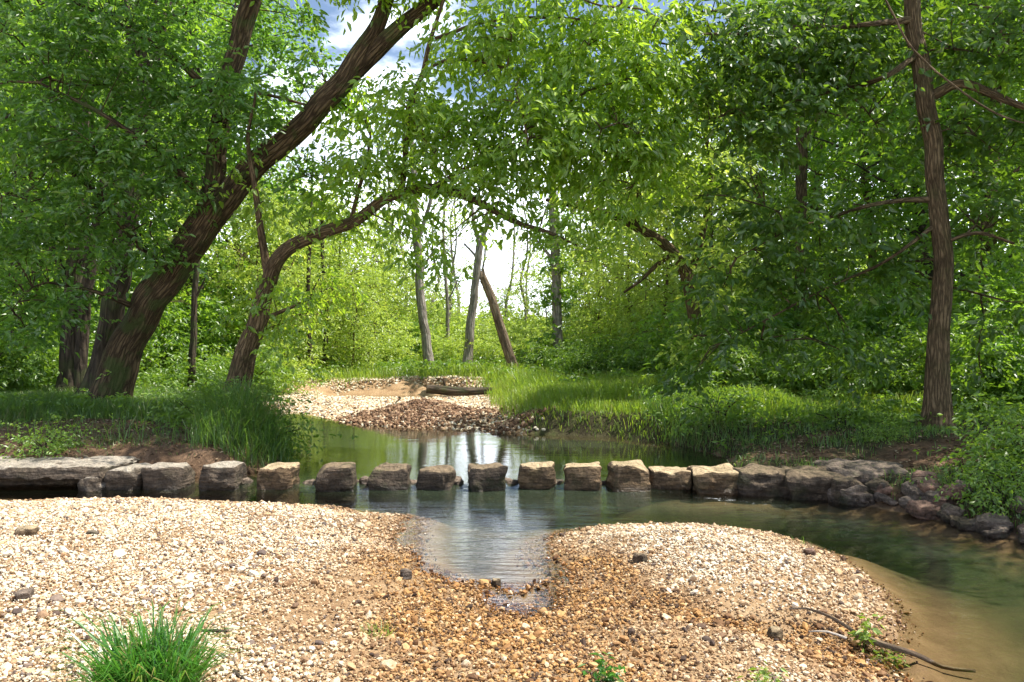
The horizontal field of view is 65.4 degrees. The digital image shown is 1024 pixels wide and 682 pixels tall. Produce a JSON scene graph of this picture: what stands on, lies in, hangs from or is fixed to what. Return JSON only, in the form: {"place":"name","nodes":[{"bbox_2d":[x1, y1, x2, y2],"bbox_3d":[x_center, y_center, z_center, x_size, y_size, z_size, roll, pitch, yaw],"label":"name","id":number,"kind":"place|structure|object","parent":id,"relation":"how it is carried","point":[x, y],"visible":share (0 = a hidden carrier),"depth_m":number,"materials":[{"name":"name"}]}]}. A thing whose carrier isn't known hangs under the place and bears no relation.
{"place":"outdoors","nodes":[
{"label":"outdoors","id":0,"kind":"place"},
{"bbox_2d":[1,395,1011,549],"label":"water","id":1,"kind":"structure","parent":0,"point":[329,425],"depth_m":15.23,"materials":[{"name":"liquid"}]},
{"bbox_2d":[0,360,1023,681],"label":"ground","id":2,"kind":"structure","parent":0,"point":[962,598],"depth_m":7.65,"materials":[{"name":"gravel"}]},
{"bbox_2d":[0,316,67,393],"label":"shrub","id":3,"kind":"object","parent":2,"relation":"on","point":[17,378],"visible":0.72,"depth_m":17.96,"materials":[{"name":"green plant"}]},
{"bbox_2d":[0,479,78,491],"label":"undercut rock","id":4,"kind":"object","parent":2,"relation":"on","point":[47,485],"visible":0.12,"depth_m":10.26,"materials":[{"name":"stone"}]},
{"bbox_2d":[0,456,140,479],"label":"ledge slab","id":5,"kind":"structure","parent":4,"relation":"on","point":[43,467],"depth_m":10.13,"materials":[{"name":"stone"}]},
{"bbox_2d":[0,319,94,391],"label":"shrub","id":6,"kind":"object","parent":2,"relation":"on","point":[55,362],"visible":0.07,"depth_m":19.26,"materials":[{"name":"green plant"}]},
{"bbox_2d":[0,0,110,347],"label":"forest tree","id":7,"kind":"object","parent":2,"relation":"on","point":[36,174],"visible":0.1,"depth_m":20.57,"materials":[{"name":"green plant"}]},
{"bbox_2d":[0,413,112,461],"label":"shrub","id":8,"kind":"object","parent":2,"relation":"on","point":[51,445],"visible":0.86,"depth_m":10.91,"materials":[{"name":"green plant"}]},
{"bbox_2d":[0,0,166,393],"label":"twin trunk tree","id":9,"kind":"object","parent":2,"relation":"on","point":[72,367],"visible":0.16,"depth_m":18.25,"materials":[{"name":"green plant"}]},
{"bbox_2d":[76,477,107,497],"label":"undercut rock","id":10,"kind":"object","parent":2,"relation":"on","point":[90,487],"visible":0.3,"depth_m":10.00,"materials":[{"name":"stone"}]},
{"bbox_2d":[0,0,185,350],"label":"forest tree","id":11,"kind":"object","parent":2,"relation":"on","point":[31,172],"visible":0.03,"depth_m":22.44,"materials":[{"name":"green plant"}]},
{"bbox_2d":[0,0,247,356],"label":"forest tree","id":12,"kind":"object","parent":2,"relation":"on","point":[186,317],"visible":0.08,"depth_m":25.11,"materials":[{"name":"green plant"}]},
{"bbox_2d":[104,463,151,497],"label":"ledge block","id":13,"kind":"structure","parent":2,"relation":"on","point":[124,481],"depth_m":10.03,"materials":[{"name":"stone"}]},
{"bbox_2d":[23,0,251,394],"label":"dark forest tree","id":14,"kind":"object","parent":2,"relation":"on","point":[110,310],"visible":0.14,"depth_m":17.48,"materials":[{"name":"green plant"}]},
{"bbox_2d":[18,589,266,681],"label":"grass tuft","id":15,"kind":"object","parent":2,"relation":"on","point":[160,655],"visible":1,"depth_m":3.76,"materials":[{"name":"plant"}]},
{"bbox_2d":[141,462,195,498],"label":"ledge block","id":16,"kind":"structure","parent":2,"relation":"on","point":[166,479],"depth_m":10.04,"materials":[{"name":"stone"}]},
{"bbox_2d":[135,355,222,392],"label":"shrub","id":17,"kind":"object","parent":2,"relation":"on","point":[146,375],"visible":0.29,"depth_m":20.12,"materials":[{"name":"green plant"}]},
{"bbox_2d":[0,373,358,469],"bbox_3d":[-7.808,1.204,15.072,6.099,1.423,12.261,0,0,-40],"label":"grass","id":18,"kind":"structure","parent":2,"relation":"on","point":[229,427],"depth_m":12.26,"materials":[{"name":"plant"}]},
{"bbox_2d":[152,162,228,391],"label":"slender tree","id":19,"kind":"object","parent":2,"relation":"on","point":[195,292],"visible":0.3,"depth_m":20.92,"materials":[{"name":"brown plant"}]},
{"bbox_2d":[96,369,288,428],"bbox_3d":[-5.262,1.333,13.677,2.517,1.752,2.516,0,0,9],"label":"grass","id":20,"kind":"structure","parent":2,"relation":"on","point":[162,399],"depth_m":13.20,"materials":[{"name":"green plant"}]},
{"bbox_2d":[139,289,247,372],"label":"shrub","id":21,"kind":"object","parent":2,"relation":"on","point":[206,330],"visible":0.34,"depth_m":27.01,"materials":[{"name":"green plant"}]},
{"bbox_2d":[142,342,263,397],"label":"shrub","id":22,"kind":"object","parent":2,"relation":"on","point":[200,378],"visible":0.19,"depth_m":21.31,"materials":[{"name":"green plant"}]},
{"bbox_2d":[90,0,334,339],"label":"forest tree","id":23,"kind":"object","parent":2,"relation":"on","point":[189,280],"visible":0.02,"depth_m":29.90,"materials":[{"name":"green plant"}]},
{"bbox_2d":[142,290,282,373],"bbox_3d":[-10.358,0.095,28.207,4.136,3.706,4.572,0,0,8],"label":"shrub","id":24,"kind":"object","parent":2,"relation":"on","point":[221,338],"visible":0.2,"depth_m":27.70,"materials":[{"name":"green plant"}]},
{"bbox_2d":[0,0,438,400],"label":"leaning tree","id":25,"kind":"object","parent":2,"relation":"on","point":[162,282],"visible":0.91,"depth_m":14.18,"materials":[{"name":"green plant"}]},
{"bbox_2d":[199,461,246,501],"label":"stepping stone","id":26,"kind":"object","parent":2,"relation":"on","point":[218,478],"visible":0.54,"depth_m":10.01,"materials":[{"name":"stone"}]},
{"bbox_2d":[164,342,305,401],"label":"shrub","id":27,"kind":"object","parent":2,"relation":"on","point":[260,373],"visible":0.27,"depth_m":22.88,"materials":[{"name":"green plant"}]},
{"bbox_2d":[144,0,342,341],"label":"forest tree","id":28,"kind":"object","parent":2,"relation":"on","point":[263,186],"visible":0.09,"depth_m":33.11,"materials":[{"name":"green plant"}]},
{"bbox_2d":[180,178,360,376],"bbox_3d":[-8.957,-2.069,28.772,5.986,7.735,6.753,0,0,-34],"label":"young tree","id":29,"kind":"object","parent":2,"relation":"on","point":[256,270],"visible":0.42,"depth_m":28.54,"materials":[{"name":"green plant"}]},
{"bbox_2d":[256,462,300,503],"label":"stepping stone","id":30,"kind":"object","parent":2,"relation":"on","point":[281,479],"visible":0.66,"depth_m":10.05,"materials":[{"name":"stone"}]},
{"bbox_2d":[226,342,347,393],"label":"shrub","id":31,"kind":"object","parent":2,"relation":"on","point":[302,374],"visible":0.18,"depth_m":25.83,"materials":[{"name":"green plant"}]},
{"bbox_2d":[212,182,384,365],"bbox_3d":[-9.221,-2.278,33.224,6.318,8.165,7.128,0,0,-42],"label":"young tree","id":32,"kind":"object","parent":2,"relation":"on","point":[300,281],"visible":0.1,"depth_m":32.46,"materials":[{"name":"green plant"}]},
{"bbox_2d":[246,181,418,362],"bbox_3d":[-8.219,-2.693,36.010,7.879,9.025,6.984,0,0,-9],"label":"young tree","id":33,"kind":"object","parent":2,"relation":"on","point":[366,265],"visible":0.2,"depth_m":35.72,"materials":[{"name":"green plant"}]},
{"bbox_2d":[314,462,356,508],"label":"stepping stone","id":34,"kind":"object","parent":2,"relation":"on","point":[333,478],"visible":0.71,"depth_m":9.97,"materials":[{"name":"stone"}]},
{"bbox_2d":[310,256,405,373],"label":"young tree","id":35,"kind":"object","parent":2,"relation":"on","point":[353,326],"visible":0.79,"depth_m":31.45,"materials":[{"name":"green plant"}]},
{"bbox_2d":[293,208,443,360],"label":"young tree","id":36,"kind":"object","parent":2,"relation":"on","point":[397,307],"visible":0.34,"depth_m":39.67,"materials":[{"name":"green plant"}]},
{"bbox_2d":[358,329,419,361],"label":"shrub","id":37,"kind":"object","parent":2,"relation":"on","point":[401,352],"visible":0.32,"depth_m":36.79,"materials":[{"name":"green plant"}]},
{"bbox_2d":[367,462,413,514],"bbox_3d":[-1.564,1.920,10.265,0.597,0.678,0.547,0,0,2],"label":"stepping stone","id":38,"kind":"object","parent":2,"relation":"on","point":[387,479],"visible":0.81,"depth_m":10.03,"materials":[{"name":"stone"}]},
{"bbox_2d":[351,247,456,346],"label":"young tree","id":39,"kind":"object","parent":2,"relation":"on","point":[434,314],"visible":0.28,"depth_m":45.55,"materials":[{"name":"green plant"}]},
{"bbox_2d":[385,127,441,364],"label":"pale tree","id":40,"kind":"object","parent":2,"relation":"on","point":[427,352],"visible":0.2,"depth_m":33.85,"materials":[{"name":"grey plant"}]},
{"bbox_2d":[415,465,455,519],"bbox_3d":[-0.971,1.945,10.244,0.504,0.653,0.510,0,0,6],"label":"stepping stone","id":41,"kind":"object","parent":2,"relation":"on","point":[433,482],"visible":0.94,"depth_m":10.03,"materials":[{"name":"stone"}]},
{"bbox_2d":[324,398,554,434],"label":"dark gravel","id":42,"kind":"structure","parent":2,"relation":"on","point":[411,407],"depth_m":17.70,"materials":[{"name":"gravel"}]},
{"bbox_2d":[407,326,476,361],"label":"shrub","id":43,"kind":"object","parent":2,"relation":"on","point":[444,349],"visible":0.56,"depth_m":37.41,"materials":[{"name":"green plant"}]},
{"bbox_2d":[418,171,496,322],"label":"airy tree","id":44,"kind":"object","parent":2,"relation":"on","point":[453,258],"visible":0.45,"depth_m":47.97,"materials":[{"name":"green plant"}]},
{"bbox_2d":[426,378,493,395],"bbox_3d":[-1.444,1.410,24.406,2.368,0.535,0.299,0,0,-11],"label":"fallen log","id":45,"kind":"object","parent":2,"relation":"on","point":[444,389],"visible":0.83,"depth_m":24.25,"materials":[{"name":"brown wood"}]},
{"bbox_2d":[0,374,932,681],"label":"gravel","id":46,"kind":"structure","parent":2,"relation":"on","point":[112,526],"depth_m":5.63,"materials":[{"name":"gravel"}]},
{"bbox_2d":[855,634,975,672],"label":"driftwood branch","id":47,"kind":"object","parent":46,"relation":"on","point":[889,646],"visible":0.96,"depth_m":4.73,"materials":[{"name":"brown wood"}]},
{"bbox_2d":[205,0,746,395],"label":"arching tree","id":48,"kind":"object","parent":2,"relation":"on","point":[561,150],"visible":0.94,"depth_m":12.57,"materials":[{"name":"green plant"}]},
{"bbox_2d":[459,179,497,365],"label":"forked tree","id":49,"kind":"object","parent":2,"relation":"on","point":[469,328],"visible":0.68,"depth_m":34.86,"materials":[{"name":"grey plant"}]},
{"bbox_2d":[465,462,507,519],"bbox_3d":[-0.331,1.911,10.187,0.510,0.696,0.517,0,0,-9],"label":"stepping stone","id":50,"kind":"object","parent":2,"relation":"on","point":[486,480],"visible":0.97,"depth_m":9.98,"materials":[{"name":"stone"}]},
{"bbox_2d":[453,331,524,364],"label":"shrub","id":51,"kind":"object","parent":2,"relation":"on","point":[494,351],"visible":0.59,"depth_m":35.46,"materials":[{"name":"green plant"}]},
{"bbox_2d":[479,268,517,367],"bbox_3d":[-0.319,-0.462,27.734,1.693,4.115,0.527,0,0,-25],"label":"broken snag","id":52,"kind":"object","parent":2,"relation":"on","point":[506,346],"visible":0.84,"depth_m":27.65,"materials":[{"name":"brown wood"}]},
{"bbox_2d":[0,415,1023,517],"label":"leaf litter","id":53,"kind":"object","parent":2,"relation":"on","point":[785,449],"visible":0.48,"depth_m":11.56,"materials":[{"name":"plant"}]},
{"bbox_2d":[0,355,1023,449],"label":"undergrowth","id":54,"kind":"object","parent":2,"relation":"on","point":[889,402],"visible":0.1,"depth_m":14.09,"materials":[{"name":"green plant"}]},
{"bbox_2d":[516,461,555,516],"bbox_3d":[0.320,1.906,10.276,0.499,0.672,0.503,0,0,5],"label":"stepping stone","id":55,"kind":"object","parent":2,"relation":"on","point":[535,478],"visible":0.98,"depth_m":10.05,"materials":[{"name":"stone"}]},
{"bbox_2d":[505,252,584,347],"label":"young tree","id":56,"kind":"object","parent":2,"relation":"on","point":[538,314],"visible":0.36,"depth_m":45.62,"materials":[{"name":"green plant"}]},
{"bbox_2d":[516,58,596,356],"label":"ivy clad tree","id":57,"kind":"object","parent":2,"relation":"on","point":[556,289],"visible":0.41,"depth_m":28.84,"materials":[{"name":"green plant"}]},
{"bbox_2d":[519,337,594,369],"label":"shrub","id":58,"kind":"object","parent":2,"relation":"on","point":[548,353],"visible":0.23,"depth_m":26.71,"materials":[{"name":"green plant"}]},
{"bbox_2d":[524,228,626,342],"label":"young tree","id":59,"kind":"object","parent":2,"relation":"on","point":[580,322],"visible":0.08,"depth_m":41.81,"materials":[{"name":"green plant"}]},
{"bbox_2d":[520,316,641,360],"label":"shrub","id":60,"kind":"object","parent":2,"relation":"on","point":[589,329],"visible":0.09,"depth_m":29.98,"materials":[{"name":"green plant"}]},
{"bbox_2d":[563,462,602,516],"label":"stepping stone","id":61,"kind":"object","parent":2,"relation":"on","point":[581,479],"visible":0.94,"depth_m":10.01,"materials":[{"name":"stone"}]},
{"bbox_2d":[540,335,629,375],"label":"shrub","id":62,"kind":"object","parent":2,"relation":"on","point":[572,366],"visible":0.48,"depth_m":24.27,"materials":[{"name":"green plant"}]},
{"bbox_2d":[534,238,652,336],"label":"young tree","id":63,"kind":"object","parent":2,"relation":"on","point":[583,297],"visible":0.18,"depth_m":33.80,"materials":[{"name":"green plant"}]},
{"bbox_2d":[569,334,654,374],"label":"shrub","id":64,"kind":"object","parent":2,"relation":"on","point":[608,350],"visible":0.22,"depth_m":24.75,"materials":[{"name":"green plant"}]},
{"bbox_2d":[529,173,703,348],"bbox_3d":[4.155,-2.386,29.932,7.128,8.165,6.318,0,0,-26],"label":"young tree","id":65,"kind":"object","parent":2,"relation":"on","point":[614,301],"visible":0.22,"depth_m":29.59,"materials":[{"name":"green plant"}]},
{"bbox_2d":[586,328,666,373],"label":"shrub","id":66,"kind":"object","parent":2,"relation":"on","point":[639,364],"visible":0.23,"depth_m":23.61,"materials":[{"name":"green plant"}]},
{"bbox_2d":[605,460,651,514],"bbox_3d":[1.478,1.881,10.204,0.560,0.674,0.532,0,0,-9],"label":"stepping stone","id":67,"kind":"object","parent":2,"relation":"on","point":[630,478],"visible":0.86,"depth_m":9.98,"materials":[{"name":"stone"}]},
{"bbox_2d":[535,44,798,380],"bbox_3d":[3.293,-2.123,17.391,6.123,8.211,4.225,0,0,0],"label":"bowed tree","id":68,"kind":"object","parent":2,"relation":"on","point":[673,254],"visible":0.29,"depth_m":17.58,"materials":[{"name":"green plant"}]},
{"bbox_2d":[648,466,692,502],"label":"stepping stone","id":69,"kind":"object","parent":2,"relation":"on","point":[669,482],"visible":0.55,"depth_m":10.06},
{"bbox_2d":[569,139,781,352],"bbox_3d":[5.424,-2.467,26.727,6.651,8.595,7.503,0,0,-5],"label":"young tree","id":70,"kind":"object","parent":2,"relation":"on","point":[681,242],"visible":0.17,"depth_m":26.70,"materials":[{"name":"green plant"}]},
{"bbox_2d":[615,286,774,379],"bbox_3d":[4.905,0.174,21.719,4.114,3.336,3.723,0,0,-16],"label":"shrub","id":71,"kind":"object","parent":2,"relation":"on","point":[654,333],"visible":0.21,"depth_m":21.52,"materials":[{"name":"green plant"}]},
{"bbox_2d":[645,285,775,377],"bbox_3d":[5.484,0.223,20.112,3.723,3.335,4.114,0,0,-9],"label":"shrub","id":72,"kind":"object","parent":2,"relation":"on","point":[734,327],"visible":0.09,"depth_m":20.11,"materials":[{"name":"green plant"}]},
{"bbox_2d":[687,463,738,502],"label":"ledge boulder","id":73,"kind":"object","parent":2,"relation":"on","point":[711,482],"visible":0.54,"depth_m":9.86,"materials":[{"name":"brown stone"}]},
{"bbox_2d":[633,369,810,437],"bbox_3d":[3.588,1.338,14.151,2.516,1.752,2.517,0,0,-41],"label":"shrub","id":74,"kind":"object","parent":2,"relation":"on","point":[728,405],"visible":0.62,"depth_m":13.94,"materials":[{"name":"green plant"}]},
{"bbox_2d":[659,336,792,392],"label":"shrub","id":75,"kind":"object","parent":2,"relation":"on","point":[714,368],"visible":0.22,"depth_m":16.89,"materials":[{"name":"green plant"}]},
{"bbox_2d":[618,132,837,341],"bbox_3d":[6.656,-2.439,24.850,7.503,8.595,6.651,0,0,22],"label":"young tree","id":76,"kind":"object","parent":2,"relation":"on","point":[649,308],"visible":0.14,"depth_m":24.62,"materials":[{"name":"green plant"}]},
{"bbox_2d":[675,329,835,395],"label":"shrub","id":77,"kind":"object","parent":2,"relation":"on","point":[754,360],"visible":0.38,"depth_m":16.60,"materials":[{"name":"green plant"}]},
{"bbox_2d":[732,463,788,503],"bbox_3d":[3.138,1.878,10.050,0.829,0.644,0.753,0,0,-3],"label":"ledge boulder","id":78,"kind":"object","parent":2,"relation":"on","point":[756,482],"visible":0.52,"depth_m":9.73,"materials":[{"name":"stone"}]},
{"bbox_2d":[687,48,849,295],"bbox_3d":[10.315,-5.497,32.857,7.022,14.086,7.074,0,0,8],"label":"forest tree","id":79,"kind":"object","parent":2,"relation":"on","point":[757,185],"visible":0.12,"depth_m":32.51,"materials":[{"name":"green plant"}]},
{"bbox_2d":[751,0,822,366],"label":"grey tree","id":80,"kind":"object","parent":2,"relation":"on","point":[801,184],"visible":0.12,"depth_m":21.89,"materials":[{"name":"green plant"}]},
{"bbox_2d":[720,261,863,371],"bbox_3d":[7.673,-0.081,21.770,5.029,4.077,4.550,0,0,18],"label":"shrub","id":81,"kind":"object","parent":2,"relation":"on","point":[789,320],"visible":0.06,"depth_m":21.10,"materials":[{"name":"green plant"}]},
{"bbox_2d":[778,465,844,507],"bbox_3d":[3.691,1.863,9.917,0.783,0.580,0.893,0,0,6],"label":"ledge boulder","id":82,"kind":"object","parent":2,"relation":"on","point":[803,483],"visible":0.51,"depth_m":9.53,"materials":[{"name":"stone"}]},
{"bbox_2d":[728,0,905,318],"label":"forest tree","id":83,"kind":"object","parent":2,"relation":"on","point":[808,173],"visible":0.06,"depth_m":26.94,"materials":[{"name":"green plant"}]},
{"bbox_2d":[623,383,1023,544],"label":"grass","id":84,"kind":"structure","parent":2,"relation":"on","point":[729,422],"depth_m":13.00,"materials":[{"name":"plant"}]},
{"bbox_2d":[639,0,1023,427],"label":"maple tree","id":85,"kind":"object","parent":2,"relation":"on","point":[835,73],"visible":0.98,"depth_m":12.45,"materials":[{"name":"green plant"}]},
{"bbox_2d":[764,336,908,402],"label":"shrub","id":86,"kind":"object","parent":2,"relation":"on","point":[824,380],"visible":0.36,"depth_m":15.74,"materials":[{"name":"green plant"}]},
{"bbox_2d":[768,383,918,438],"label":"shrub","id":87,"kind":"object","parent":2,"relation":"on","point":[838,417],"visible":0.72,"depth_m":12.78,"materials":[{"name":"green plant"}]},
{"bbox_2d":[812,458,907,483],"bbox_3d":[4.331,1.773,10.017,0.932,0.536,1.023,0,0,-3],"label":"ledge boulder","id":88,"kind":"object","parent":2,"relation":"on","point":[860,470],"visible":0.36,"depth_m":9.70,"materials":[{"name":"stone"}]},
{"bbox_2d":[728,0,1006,322],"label":"forest tree","id":89,"kind":"object","parent":2,"relation":"on","point":[862,182],"visible":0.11,"depth_m":23.70,"materials":[{"name":"green plant"}]},
{"bbox_2d":[807,271,929,363],"bbox_3d":[8.765,0.029,19.950,4.136,3.706,4.572,0,0,-23],"label":"shrub","id":90,"kind":"object","parent":2,"relation":"on","point":[846,298],"visible":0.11,"depth_m":19.42,"materials":[{"name":"green plant"}]},
{"bbox_2d":[837,414,915,444],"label":"shrub","id":91,"kind":"object","parent":2,"relation":"on","point":[883,436],"visible":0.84,"depth_m":11.19,"materials":[{"name":"green plant"}]},
{"bbox_2d":[781,319,974,398],"bbox_3d":[7.713,0.711,16.579,3.652,2.344,3.352,0,0,35],"label":"shrub","id":92,"kind":"object","parent":2,"relation":"on","point":[910,350],"visible":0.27,"depth_m":15.97,"materials":[{"name":"green plant"}]},
{"bbox_2d":[767,0,1023,312],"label":"forest tree","id":93,"kind":"object","parent":2,"relation":"on","point":[829,162],"visible":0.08,"depth_m":21.84,"materials":[{"name":"green plant"}]},
{"bbox_2d":[818,262,1004,385],"bbox_3d":[9.333,0.015,18.688,4.572,3.706,4.136,0,0,-16],"label":"shrub","id":94,"kind":"object","parent":2,"relation":"on","point":[913,320],"visible":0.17,"depth_m":18.21,"materials":[{"name":"green plant"}]},
{"bbox_2d":[805,0,1023,360],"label":"forest tree","id":95,"kind":"object","parent":2,"relation":"on","point":[942,112],"visible":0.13,"depth_m":18.88,"materials":[{"name":"green plant"}]},
{"bbox_2d":[905,500,940,520],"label":"rubble rock","id":96,"kind":"object","parent":2,"relation":"on","point":[919,509],"visible":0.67,"depth_m":8.51,"materials":[{"name":"stone"}]},
{"bbox_2d":[867,343,1006,412],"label":"shrub","id":97,"kind":"object","parent":2,"relation":"on","point":[904,387],"visible":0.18,"depth_m":15.34,"materials":[{"name":"green plant"}]},
{"bbox_2d":[886,318,1023,412],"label":"shrub","id":98,"kind":"object","parent":2,"relation":"on","point":[1014,388],"visible":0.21,"depth_m":14.76,"materials":[{"name":"green plant"}]},
{"bbox_2d":[894,245,1023,355],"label":"shrub","id":99,"kind":"object","parent":2,"relation":"on","point":[1002,284],"visible":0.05,"depth_m":18.19,"materials":[{"name":"green plant"}]},
{"bbox_2d":[905,428,1023,512],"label":"shrub","id":100,"kind":"object","parent":2,"relation":"on","point":[1013,467],"visible":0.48,"depth_m":8.65,"materials":[{"name":"green plant"}]},
{"bbox_2d":[912,451,1023,532],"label":"shrub","id":101,"kind":"object","parent":2,"relation":"on","point":[996,498],"visible":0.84,"depth_m":8.10,"materials":[{"name":"green plant"}]},
{"bbox_2d":[913,402,1023,477],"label":"shrub","id":102,"kind":"object","parent":2,"relation":"on","point":[977,432],"visible":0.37,"depth_m":9.79,"materials":[{"name":"green plant"}]},
{"bbox_2d":[922,289,1023,413],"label":"shrub","id":103,"kind":"object","parent":2,"relation":"on","point":[1010,343],"visible":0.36,"depth_m":14.70,"materials":[{"name":"green plant"}]},
{"bbox_2d":[929,381,1023,483],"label":"shrub","id":104,"kind":"object","parent":2,"relation":"on","point":[991,435],"visible":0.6,"depth_m":9.32,"materials":[{"name":"green plant"}]},
{"bbox_2d":[965,6,1023,228],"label":"forest tree","id":105,"kind":"object","parent":2,"relation":"on","point":[1017,77],"visible":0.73,"depth_m":12.21,"materials":[{"name":"green plant"}]},
{"bbox_2d":[10,0,1019,319],"label":"sky","id":106,"kind":"structure","parent":0,"point":[341,42],"materials":[{"name":"white"}]},
{"bbox_2d":[139,355,963,444],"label":"grass","id":107,"kind":"structure","parent":0,"point":[523,388],"depth_m":17.76,"materials":[{"name":"plant"}]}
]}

